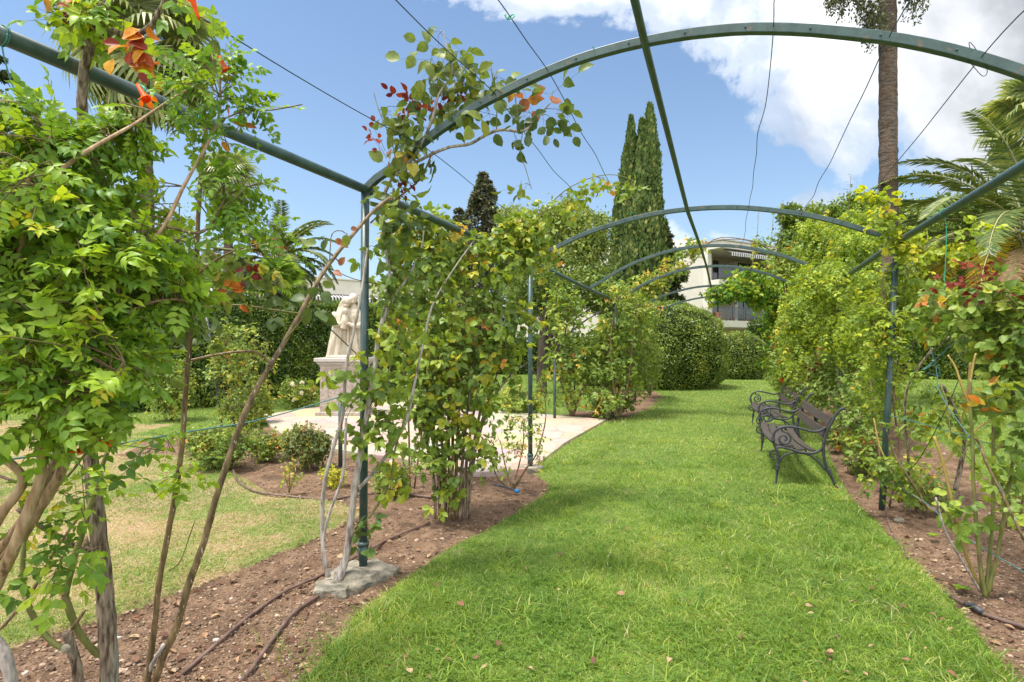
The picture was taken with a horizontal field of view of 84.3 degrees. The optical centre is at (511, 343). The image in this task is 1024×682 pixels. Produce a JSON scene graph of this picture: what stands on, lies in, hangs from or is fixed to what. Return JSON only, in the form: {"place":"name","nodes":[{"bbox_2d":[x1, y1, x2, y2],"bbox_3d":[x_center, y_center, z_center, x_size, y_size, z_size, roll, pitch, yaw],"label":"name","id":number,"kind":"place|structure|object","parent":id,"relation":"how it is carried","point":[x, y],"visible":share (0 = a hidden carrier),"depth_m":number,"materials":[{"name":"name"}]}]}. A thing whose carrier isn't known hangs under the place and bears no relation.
{"place":"outdoors","nodes":[
{"label":"outdoors","id":0,"kind":"place"},
{"bbox_2d":[0,418,358,648],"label":"worn lawn","id":1,"kind":"structure","parent":0,"point":[135,603],"depth_m":4.61,"materials":[{"name":"plant"}]},
{"bbox_2d":[177,416,260,472],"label":"shrub","id":2,"kind":"object","parent":1,"relation":"on","point":[201,444],"visible":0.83,"depth_m":6.67,"materials":[{"name":"green plant"}]},
{"bbox_2d":[181,269,443,322],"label":"apartment building","id":3,"kind":"structure","parent":0,"point":[345,287],"depth_m":44.14,"materials":[{"name":"grey paint"}]},
{"bbox_2d":[264,402,605,476],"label":"stone terrace","id":4,"kind":"structure","parent":0,"point":[560,431],"depth_m":9.63,"materials":[{"name":"beige stone"}]},
{"bbox_2d":[314,293,373,415],"bbox_3d":[-3.500,0.202,11.900,1.040,2.526,0.900,0,0,0],"label":"statue","id":5,"kind":"object","parent":4,"relation":"on","point":[344,314],"visible":0.68,"depth_m":11.65,"materials":[{"name":"beige stone"}]},
{"bbox_2d":[496,384,544,412],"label":"rose","id":6,"kind":"object","parent":4,"relation":"on","point":[509,399],"visible":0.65,"depth_m":11.97,"materials":[{"name":"green plant"}]},
{"bbox_2d":[553,359,555,417],"bbox_3d":[0.838,0.899,11.100,0.052,1.177,0.052,0,0,22],"label":"garden stake","id":7,"kind":"object","parent":4,"relation":"on","point":[554,386],"visible":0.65,"depth_m":11.08,"materials":[{"name":"green paint"}]},
{"bbox_2d":[466,388,502,410],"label":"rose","id":8,"kind":"object","parent":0,"point":[493,404],"visible":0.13,"depth_m":12.40,"materials":[{"name":"green plant"}]},
{"bbox_2d":[0,353,1023,681],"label":"lawn","id":9,"kind":"structure","parent":0,"point":[642,431],"depth_m":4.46,"materials":[{"name":"plant"}]},
{"bbox_2d":[0,55,27,193],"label":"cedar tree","id":10,"kind":"object","parent":9,"relation":"on","point":[4,76],"visible":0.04,"depth_m":18.26,"materials":[{"name":"green plant"}]},
{"bbox_2d":[2,124,181,378],"bbox_3d":[-18.022,-3.702,21.950,9.788,10.660,7.120,0,0,0],"label":"evergreen tree","id":11,"kind":"object","parent":9,"relation":"on","point":[35,181],"visible":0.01,"depth_m":21.81,"materials":[{"name":"green plant"}]},
{"bbox_2d":[41,0,227,235],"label":"fan palm","id":12,"kind":"object","parent":9,"relation":"on","point":[139,14],"visible":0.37,"depth_m":12.99,"materials":[{"name":"green plant"}]},
{"bbox_2d":[74,315,249,412],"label":"clipped hedge","id":13,"kind":"object","parent":9,"relation":"on","point":[204,399],"visible":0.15,"depth_m":13.23,"materials":[{"name":"green plant"}]},
{"bbox_2d":[140,355,200,420],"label":"rose","id":14,"kind":"object","parent":9,"relation":"on","point":[176,374],"visible":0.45,"depth_m":10.83,"materials":[{"name":"green plant"}]},
{"bbox_2d":[107,181,233,262],"bbox_3d":[-15.356,-3.063,24.025,6.677,9.347,3.469,0,0,0],"label":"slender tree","id":15,"kind":"object","parent":9,"relation":"on","point":[179,219],"visible":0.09,"depth_m":23.94,"materials":[{"name":"green plant"}]},
{"bbox_2d":[195,150,262,293],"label":"fan palm","id":16,"kind":"object","parent":9,"relation":"on","point":[244,161],"visible":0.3,"depth_m":19.79,"materials":[{"name":"green plant"}]},
{"bbox_2d":[223,383,278,425],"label":"rose","id":17,"kind":"object","parent":9,"relation":"on","point":[265,408],"visible":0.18,"depth_m":10.36,"materials":[{"name":"green plant"}]},
{"bbox_2d":[200,199,338,301],"bbox_3d":[-10.577,-2.092,25.060,6.046,7.385,6.013,0,0,0],"label":"date palm","id":18,"kind":"object","parent":9,"relation":"on","point":[296,233],"visible":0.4,"depth_m":24.45,"materials":[{"name":"green plant"}]},
{"bbox_2d":[245,255,305,302],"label":"fan palm","id":19,"kind":"object","parent":9,"relation":"on","point":[289,273],"visible":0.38,"depth_m":21.83,"materials":[{"name":"green plant"}]},
{"bbox_2d":[164,295,416,396],"bbox_3d":[-6.470,0.095,16.381,7.738,2.990,1.822,0,0,-12],"label":"clipped hedge","id":20,"kind":"object","parent":9,"relation":"on","point":[305,346],"visible":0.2,"depth_m":15.81,"materials":[{"name":"green plant"}]},
{"bbox_2d":[277,375,319,408],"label":"rose","id":21,"kind":"object","parent":9,"relation":"on","point":[294,392],"visible":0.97,"depth_m":12.99,"materials":[{"name":"green plant"}]},
{"bbox_2d":[429,206,488,309],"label":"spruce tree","id":22,"kind":"object","parent":9,"relation":"on","point":[459,210],"visible":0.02,"depth_m":35.79,"materials":[{"name":"green plant"}]},
{"bbox_2d":[443,171,519,337],"bbox_3d":[-1.696,-4.250,34.037,5.989,12.264,6.071,0,0,0],"label":"spruce tree","id":23,"kind":"object","parent":9,"relation":"on","point":[480,204],"visible":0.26,"depth_m":33.48,"materials":[{"name":"green plant"}]},
{"bbox_2d":[430,335,591,374],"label":"clipped hedge","id":24,"kind":"object","parent":9,"relation":"on","point":[523,369],"visible":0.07,"depth_m":27.34,"materials":[{"name":"green plant"}]},
{"bbox_2d":[490,193,621,379],"bbox_3d":[1.732,-2.392,23.232,5.325,7.996,4.086,0,0,0],"label":"deciduous tree","id":25,"kind":"object","parent":9,"relation":"on","point":[593,248],"visible":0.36,"depth_m":22.58,"materials":[{"name":"green plant"}]},
{"bbox_2d":[507,259,623,393],"bbox_3d":[1.808,-0.549,17.605,4.185,4.305,2.214,0,0,-34],"label":"deciduous tree","id":26,"kind":"object","parent":9,"relation":"on","point":[588,297],"visible":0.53,"depth_m":17.11,"materials":[{"name":"green plant"}]},
{"bbox_2d":[607,101,668,305],"bbox_3d":[6.686,-5.636,29.742,3.638,14.473,2.878,0,0,0],"label":"cypress tree","id":27,"kind":"object","parent":9,"relation":"on","point":[641,159],"visible":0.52,"depth_m":29.28,"materials":[{"name":"green plant"}]},
{"bbox_2d":[516,238,776,337],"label":"apartment building","id":28,"kind":"structure","parent":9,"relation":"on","point":[726,256],"depth_m":43.86,"materials":[{"name":"grey paint"}]},
{"bbox_2d":[713,260,718,279],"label":"window","id":29,"kind":"structure","parent":28,"relation":"in","point":[715,269],"depth_m":46.69,"materials":[{"name":"grey glass"}]},
{"bbox_2d":[738,302,761,320],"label":"window","id":30,"kind":"structure","parent":28,"relation":"in","point":[741,311],"depth_m":48.52,"materials":[{"name":"grey glass"}]},
{"bbox_2d":[608,239,700,250],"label":"apartment building","id":31,"kind":"structure","parent":9,"relation":"on","point":[678,242],"depth_m":50.71,"materials":[{"name":"grey paint"}]},
{"bbox_2d":[591,298,732,389],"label":"clipped shrub","id":32,"kind":"object","parent":9,"relation":"on","point":[691,336],"visible":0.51,"depth_m":18.17,"materials":[{"name":"green plant"}]},
{"bbox_2d":[664,217,690,306],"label":"conifer tree","id":33,"kind":"object","parent":9,"relation":"on","point":[676,283],"visible":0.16,"depth_m":32.44,"materials":[{"name":"green plant"}]},
{"bbox_2d":[716,330,768,379],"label":"clipped shrub","id":34,"kind":"object","parent":9,"relation":"on","point":[745,355],"visible":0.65,"depth_m":23.44,"materials":[{"name":"green plant"}]},
{"bbox_2d":[748,380,807,439],"bbox_3d":[4.435,1.089,9.525,0.734,0.856,1.890,0,0,19],"label":"garden bench","id":35,"kind":"object","parent":9,"relation":"on","point":[777,414],"visible":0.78,"depth_m":8.95,"materials":[{"name":"metal"}]},
{"bbox_2d":[746,318,822,369],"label":"clipped hedge","id":36,"kind":"object","parent":9,"relation":"on","point":[752,326],"visible":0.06,"depth_m":29.87,"materials":[{"name":"green plant"}]},
{"bbox_2d":[754,198,829,312],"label":"evergreen tree","id":37,"kind":"object","parent":9,"relation":"on","point":[790,220],"visible":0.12,"depth_m":33.63,"materials":[{"name":"green plant"}]},
{"bbox_2d":[756,393,845,487],"bbox_3d":[3.425,1.089,6.855,0.734,0.856,1.890,0,0,19],"label":"garden bench","id":38,"kind":"object","parent":9,"relation":"on","point":[777,437],"visible":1,"depth_m":6.19,"materials":[{"name":"metal"}]},
{"bbox_2d":[781,186,962,299],"bbox_3d":[18.741,-3.402,30.047,8.883,10.031,6.656,0,0,0],"label":"evergreen tree","id":39,"kind":"object","parent":9,"relation":"on","point":[906,211],"visible":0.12,"depth_m":29.23,"materials":[{"name":"green plant"}]},
{"bbox_2d":[819,0,930,406],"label":"tall palm","id":40,"kind":"object","parent":9,"relation":"on","point":[885,19],"visible":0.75,"depth_m":13.33,"materials":[{"name":"brown plant"}]},
{"bbox_2d":[861,108,1023,397],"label":"date palm","id":41,"kind":"object","parent":9,"relation":"on","point":[1007,246],"visible":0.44,"depth_m":12.77,"materials":[{"name":"green plant"}]},
{"bbox_2d":[899,297,1003,379],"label":"clipped hedge","id":42,"kind":"object","parent":9,"relation":"on","point":[943,362],"visible":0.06,"depth_m":23.62,"materials":[{"name":"green plant"}]},
{"bbox_2d":[911,184,1023,291],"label":"evergreen tree","id":43,"kind":"object","parent":9,"relation":"on","point":[955,226],"visible":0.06,"depth_m":31.35,"materials":[{"name":"green plant"}]},
{"bbox_2d":[970,79,1023,178],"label":"fan palm","id":44,"kind":"object","parent":9,"relation":"on","point":[1009,103],"visible":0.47,"depth_m":17.07,"materials":[{"name":"green plant"}]},
{"bbox_2d":[0,386,1023,681],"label":"planting bed","id":45,"kind":"object","parent":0,"point":[506,510],"visible":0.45,"depth_m":4.04,"materials":[{"name":"soil"}]},
{"bbox_2d":[62,610,85,681],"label":"rose stump","id":46,"kind":"object","parent":45,"relation":"on","point":[76,663],"visible":0.96,"depth_m":2.06,"materials":[{"name":"wood"}]},
{"bbox_2d":[0,486,85,681],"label":"rose cane","id":47,"kind":"object","parent":46,"relation":"attached to","point":[8,667],"visible":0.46,"depth_m":1.97,"materials":[{"name":"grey plant"}]},
{"bbox_2d":[60,644,71,653],"bbox_3d":[-1.597,1.093,2.024,0.036,0.033,0.018,0,0,0],"label":"snail","id":48,"kind":"object","parent":46,"relation":"attached to","point":[65,648],"visible":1,"depth_m":2.02,"materials":[{"name":"concrete"}]},
{"bbox_2d":[6,0,256,681],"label":"climbing rose","id":49,"kind":"object","parent":45,"relation":"on","point":[93,28],"visible":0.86,"depth_m":1.94,"materials":[{"name":"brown plant"}]},
{"bbox_2d":[0,0,314,635],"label":"trumpet vine","id":50,"kind":"object","parent":45,"relation":"on","point":[119,310],"visible":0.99,"depth_m":1.53,"materials":[{"name":"green plant"}]},
{"bbox_2d":[205,317,222,427],"bbox_3d":[-4.572,0.539,8.700,0.305,1.920,0.044,0,0,0],"label":"garden stake","id":51,"kind":"object","parent":45,"relation":"on","point":[216,383],"visible":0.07,"depth_m":8.68,"materials":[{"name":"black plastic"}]},
{"bbox_2d":[201,316,279,435],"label":"shrub","id":52,"kind":"object","parent":45,"relation":"on","point":[239,361],"visible":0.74,"depth_m":8.16,"materials":[{"name":"green plant"}]},
{"bbox_2d":[142,39,390,681],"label":"climbing rose","id":53,"kind":"object","parent":45,"relation":"on","point":[234,285],"visible":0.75,"depth_m":2.42,"materials":[{"name":"brown plant"}]},
{"bbox_2d":[244,425,288,462],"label":"shrub","id":54,"kind":"object","parent":45,"relation":"on","point":[270,446],"visible":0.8,"depth_m":7.27,"materials":[{"name":"green plant"}]},
{"bbox_2d":[237,594,319,681],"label":"watering hose","id":55,"kind":"object","parent":45,"relation":"on","point":[248,672],"visible":0.81,"depth_m":2.92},
{"bbox_2d":[279,458,303,492],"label":"rose","id":56,"kind":"object","parent":45,"relation":"on","point":[286,468],"visible":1,"depth_m":5.69,"materials":[{"name":"yellow plant"}]},
{"bbox_2d":[170,522,429,681],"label":"watering hose","id":57,"kind":"object","parent":45,"relation":"on","point":[212,647],"visible":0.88,"depth_m":3.27,"materials":[{"name":"brown rubber"}]},
{"bbox_2d":[277,420,333,469],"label":"shrub","id":58,"kind":"object","parent":45,"relation":"on","point":[311,441],"visible":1,"depth_m":6.77,"materials":[{"name":"green plant"}]},
{"bbox_2d":[317,462,347,489],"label":"shrub","id":59,"kind":"object","parent":45,"relation":"on","point":[333,478],"visible":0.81,"depth_m":5.96,"materials":[{"name":"yellow plant"}]},
{"bbox_2d":[232,469,437,499],"bbox_3d":[-2.041,1.499,5.770,2.901,0.071,0.671,0,0,22],"label":"watering hose","id":60,"kind":"object","parent":45,"relation":"on","point":[281,495],"visible":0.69,"depth_m":5.60,"materials":[{"name":"brown rubber"}]},
{"bbox_2d":[338,402,342,466],"bbox_3d":[-2.094,1.087,6.900,0.048,0.835,0.048,0,0,-22],"label":"garden stake","id":61,"kind":"object","parent":45,"relation":"on","point":[340,454],"visible":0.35,"depth_m":6.88,"materials":[{"name":"green paint"}]},
{"bbox_2d":[313,558,399,599],"bbox_3d":[-0.992,1.533,3.637,0.484,0.160,0.526,0,0,0],"label":"concrete footing","id":62,"kind":"object","parent":45,"relation":"on","point":[357,580],"visible":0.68,"depth_m":3.57,"materials":[{"name":"grey concrete"}]},
{"bbox_2d":[369,460,413,496],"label":"rose","id":63,"kind":"object","parent":45,"relation":"on","point":[379,475],"visible":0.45,"depth_m":5.63,"materials":[{"name":"green plant"}]},
{"bbox_2d":[369,221,469,488],"bbox_3d":[-0.988,0.078,5.992,1.176,2.992,0.819,0,0,0],"label":"climbing rose","id":64,"kind":"object","parent":45,"relation":"on","point":[381,294],"visible":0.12,"depth_m":5.99,"materials":[{"name":"green plant"}]},
{"bbox_2d":[304,26,593,580],"bbox_3d":[-0.407,-0.240,3.637,1.775,3.617,0.834,0,0,0],"label":"climbing rose","id":65,"kind":"object","parent":45,"relation":"on","point":[375,376],"visible":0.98,"depth_m":3.54,"materials":[{"name":"green plant"}]},
{"bbox_2d":[369,173,649,522],"bbox_3d":[-0.095,-0.015,5.029,2.428,3.039,1.075,0,0,-16],"label":"climbing rose","id":66,"kind":"object","parent":45,"relation":"on","point":[427,413],"visible":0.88,"depth_m":4.84,"materials":[{"name":"green plant"}]},
{"bbox_2d":[0,0,1023,566],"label":"garden pergola","id":67,"kind":"object","parent":45,"relation":"on","point":[112,82],"visible":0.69,"depth_m":3.33,"materials":[{"name":"green paint"}]},
{"bbox_2d":[0,24,20,100],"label":"plastic tie","id":68,"kind":"object","parent":67,"relation":"attached to","point":[5,43],"visible":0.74,"depth_m":1.85,"materials":[{"name":"teal"}]},
{"bbox_2d":[12,389,365,459],"bbox_3d":[-1.347,0.353,2.769,0.117,0.112,2.015,0,0,19],"label":"tension string","id":69,"kind":"object","parent":67,"relation":"attached to","point":[15,458],"visible":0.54,"depth_m":2.75,"materials":[{"name":"teal"}]},
{"bbox_2d":[186,186,359,356],"bbox_3d":[-1.264,-0.330,3.224,0.059,0.901,1.100,0,0,37],"label":"tension string","id":70,"kind":"object","parent":67,"relation":"attached to","point":[283,295],"visible":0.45,"depth_m":3.22,"materials":[{"name":"green metal"}]},
{"bbox_2d":[187,248,531,292],"bbox_3d":[-0.641,-0.562,4.692,0.212,0.329,4.378,0,0,22],"label":"tension string","id":71,"kind":"object","parent":67,"relation":"attached to","point":[320,266],"visible":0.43,"depth_m":3.29,"materials":[{"name":"grey metal"}]},
{"bbox_2d":[173,0,608,273],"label":"garden wire","id":72,"kind":"object","parent":67,"relation":"attached to","point":[366,116],"visible":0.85,"depth_m":2.88,"materials":[{"name":"grey metal"}]},
{"bbox_2d":[395,0,638,256],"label":"garden wire","id":73,"kind":"object","parent":67,"relation":"attached to","point":[493,92],"visible":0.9,"depth_m":3.02,"materials":[{"name":"grey metal"}]},
{"bbox_2d":[498,0,660,251],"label":"garden wire","id":74,"kind":"object","parent":67,"relation":"attached to","point":[561,95],"visible":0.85,"depth_m":3.37,"materials":[{"name":"grey metal"}]},
{"bbox_2d":[741,0,774,244],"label":"garden wire","id":75,"kind":"object","parent":67,"relation":"attached to","point":[765,103],"visible":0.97,"depth_m":3.43,"materials":[{"name":"grey metal"}]},
{"bbox_2d":[775,0,909,254],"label":"garden wire","id":76,"kind":"object","parent":67,"relation":"attached to","point":[856,107],"visible":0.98,"depth_m":3.17,"materials":[{"name":"grey metal"}]},
{"bbox_2d":[801,10,1023,263],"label":"garden wire","id":77,"kind":"object","parent":67,"relation":"attached to","point":[935,114],"visible":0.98,"depth_m":2.94,"materials":[{"name":"grey metal"}]},
{"bbox_2d":[886,373,961,489],"bbox_3d":[3.226,0.765,4.501,0.070,1.126,1.232,0,0,15],"label":"tension string","id":78,"kind":"object","parent":67,"relation":"attached to","point":[936,427],"visible":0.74,"depth_m":4.12,"materials":[{"name":"green metal"}]},
{"bbox_2d":[839,137,1023,270],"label":"garden wire","id":79,"kind":"object","parent":67,"relation":"attached to","point":[942,193],"visible":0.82,"depth_m":3.74,"materials":[{"name":"grey"}]},
{"bbox_2d":[894,486,1023,571],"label":"tension string","id":80,"kind":"object","parent":67,"relation":"attached to","point":[971,540],"visible":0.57,"depth_m":3.43,"materials":[{"name":"teal"}]},
{"bbox_2d":[927,333,1023,542],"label":"tension string","id":81,"kind":"object","parent":67,"relation":"attached to","point":[951,411],"visible":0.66,"depth_m":3.95,"materials":[{"name":"teal"}]},
{"bbox_2d":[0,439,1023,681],"bbox_3d":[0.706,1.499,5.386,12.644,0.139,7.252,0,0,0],"label":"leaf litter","id":82,"kind":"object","parent":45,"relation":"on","point":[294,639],"visible":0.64,"depth_m":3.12,"materials":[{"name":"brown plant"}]},
{"bbox_2d":[0,428,1023,681],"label":"pebbles","id":83,"kind":"object","parent":45,"relation":"on","point":[46,666],"visible":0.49,"depth_m":3.25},
{"bbox_2d":[483,367,559,488],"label":"rose","id":84,"kind":"object","parent":45,"relation":"on","point":[513,485],"visible":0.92,"depth_m":5.79,"materials":[{"name":"green plant"}]},
{"bbox_2d":[519,463,542,474],"bbox_3d":[0.225,1.522,6.763,0.308,0.142,0.290,0,0,0],"label":"concrete footing","id":85,"kind":"object","parent":45,"relation":"on","point":[534,468],"visible":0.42,"depth_m":6.65,"materials":[{"name":"grey concrete"}]},
{"bbox_2d":[533,279,619,416],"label":"climbing rose","id":86,"kind":"object","parent":45,"relation":"on","point":[580,370],"visible":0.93,"depth_m":11.39,"materials":[{"name":"green plant"}]},
{"bbox_2d":[582,384,646,418],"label":"rose","id":87,"kind":"object","parent":45,"relation":"on","point":[628,402],"visible":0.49,"depth_m":11.39,"materials":[{"name":"green plant"}]},
{"bbox_2d":[583,274,664,420],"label":"climbing rose","id":88,"kind":"object","parent":45,"relation":"on","point":[637,326],"visible":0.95,"depth_m":11.26,"materials":[{"name":"green plant"}]},
{"bbox_2d":[624,281,669,395],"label":"climbing rose","id":89,"kind":"object","parent":45,"relation":"on","point":[655,321],"visible":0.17,"depth_m":15.15,"materials":[{"name":"green plant"}]},
{"bbox_2d":[615,235,768,409],"bbox_3d":[3.611,-0.323,11.708,3.053,3.757,1.194,0,0,19],"label":"climbing rose","id":90,"kind":"object","parent":45,"relation":"on","point":[650,287],"visible":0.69,"depth_m":11.83,"materials":[{"name":"green plant"}]},
{"bbox_2d":[698,258,803,402],"bbox_3d":[6.056,-0.173,13.437,3.993,3.670,1.655,0,0,-42],"label":"wisteria","id":91,"kind":"object","parent":45,"relation":"on","point":[750,289],"visible":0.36,"depth_m":13.06,"materials":[{"name":"green plant"}]},
{"bbox_2d":[721,234,812,413],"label":"climbing rose","id":92,"kind":"object","parent":45,"relation":"on","point":[776,268],"visible":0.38,"depth_m":11.36,"materials":[{"name":"green plant"}]},
{"bbox_2d":[743,174,910,420],"bbox_3d":[5.128,-0.773,9.423,2.234,4.567,4.754,0,0,13],"label":"banksia rose","id":93,"kind":"object","parent":45,"relation":"on","point":[811,305],"visible":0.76,"depth_m":8.98,"materials":[{"name":"green plant"}]},
{"bbox_2d":[766,342,911,475],"bbox_3d":[4.790,0.761,8.447,1.168,1.589,4.937,0,0,12],"label":"climbing rose","id":94,"kind":"object","parent":45,"relation":"on","point":[815,381],"visible":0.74,"depth_m":7.31,"materials":[{"name":"green plant"}]},
{"bbox_2d":[819,421,858,451],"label":"rose","id":95,"kind":"object","parent":45,"relation":"on","point":[832,441],"visible":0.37,"depth_m":7.80,"materials":[{"name":"green plant"}]},
{"bbox_2d":[839,447,889,477],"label":"rose","id":96,"kind":"object","parent":45,"relation":"on","point":[863,471],"visible":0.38,"depth_m":6.51,"materials":[{"name":"green plant"}]},
{"bbox_2d":[884,508,908,558],"bbox_3d":[3.086,1.507,4.582,0.042,0.056,1.478,0,0,28],"label":"watering hose","id":97,"kind":"object","parent":45,"relation":"on","point":[891,529],"visible":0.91,"depth_m":4.49,"materials":[{"name":"brown rubber"}]},
{"bbox_2d":[829,185,1007,507],"bbox_3d":[3.774,0.024,5.370,1.343,3.053,0.922,0,0,31],"label":"jasmine","id":98,"kind":"object","parent":45,"relation":"on","point":[880,331],"visible":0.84,"depth_m":5.31,"materials":[{"name":"green plant"}]},
{"bbox_2d":[890,454,956,511],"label":"rose","id":99,"kind":"object","parent":45,"relation":"on","point":[925,492],"visible":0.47,"depth_m":5.00,"materials":[{"name":"green plant"}]},
{"bbox_2d":[856,348,1000,511],"bbox_3d":[3.429,0.732,4.640,0.641,1.399,1.129,0,0,-26],"label":"climbing rose","id":100,"kind":"object","parent":45,"relation":"on","point":[883,465],"visible":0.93,"depth_m":4.67,"materials":[{"name":"green plant"}]},
{"bbox_2d":[901,257,1023,406],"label":"climbing rose","id":101,"kind":"object","parent":45,"relation":"on","point":[981,312],"visible":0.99,"depth_m":3.47,"materials":[{"name":"green plant"}]},
{"bbox_2d":[930,353,1023,596],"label":"climbing rose","id":102,"kind":"object","parent":45,"relation":"on","point":[964,528],"visible":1,"depth_m":3.34,"materials":[{"name":"green plant"}]},
{"bbox_2d":[943,590,1023,628],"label":"watering hose","id":103,"kind":"object","parent":45,"relation":"on","point":[974,607],"visible":0.96,"depth_m":3.17,"materials":[{"name":"black plastic"}]},
{"bbox_2d":[987,453,1023,524],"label":"rose","id":104,"kind":"object","parent":45,"relation":"on","point":[1013,499],"visible":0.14,"depth_m":4.72,"materials":[{"name":"green plant"}]},
{"bbox_2d":[0,0,1023,317],"label":"sky","id":105,"kind":"structure","parent":0,"point":[713,90],"materials":[{"name":"blue"}]},
{"bbox_2d":[580,352,611,386],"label":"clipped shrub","id":106,"kind":"object","parent":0,"point":[595,379],"visible":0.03,"depth_m":19.82,"materials":[{"name":"green plant"}]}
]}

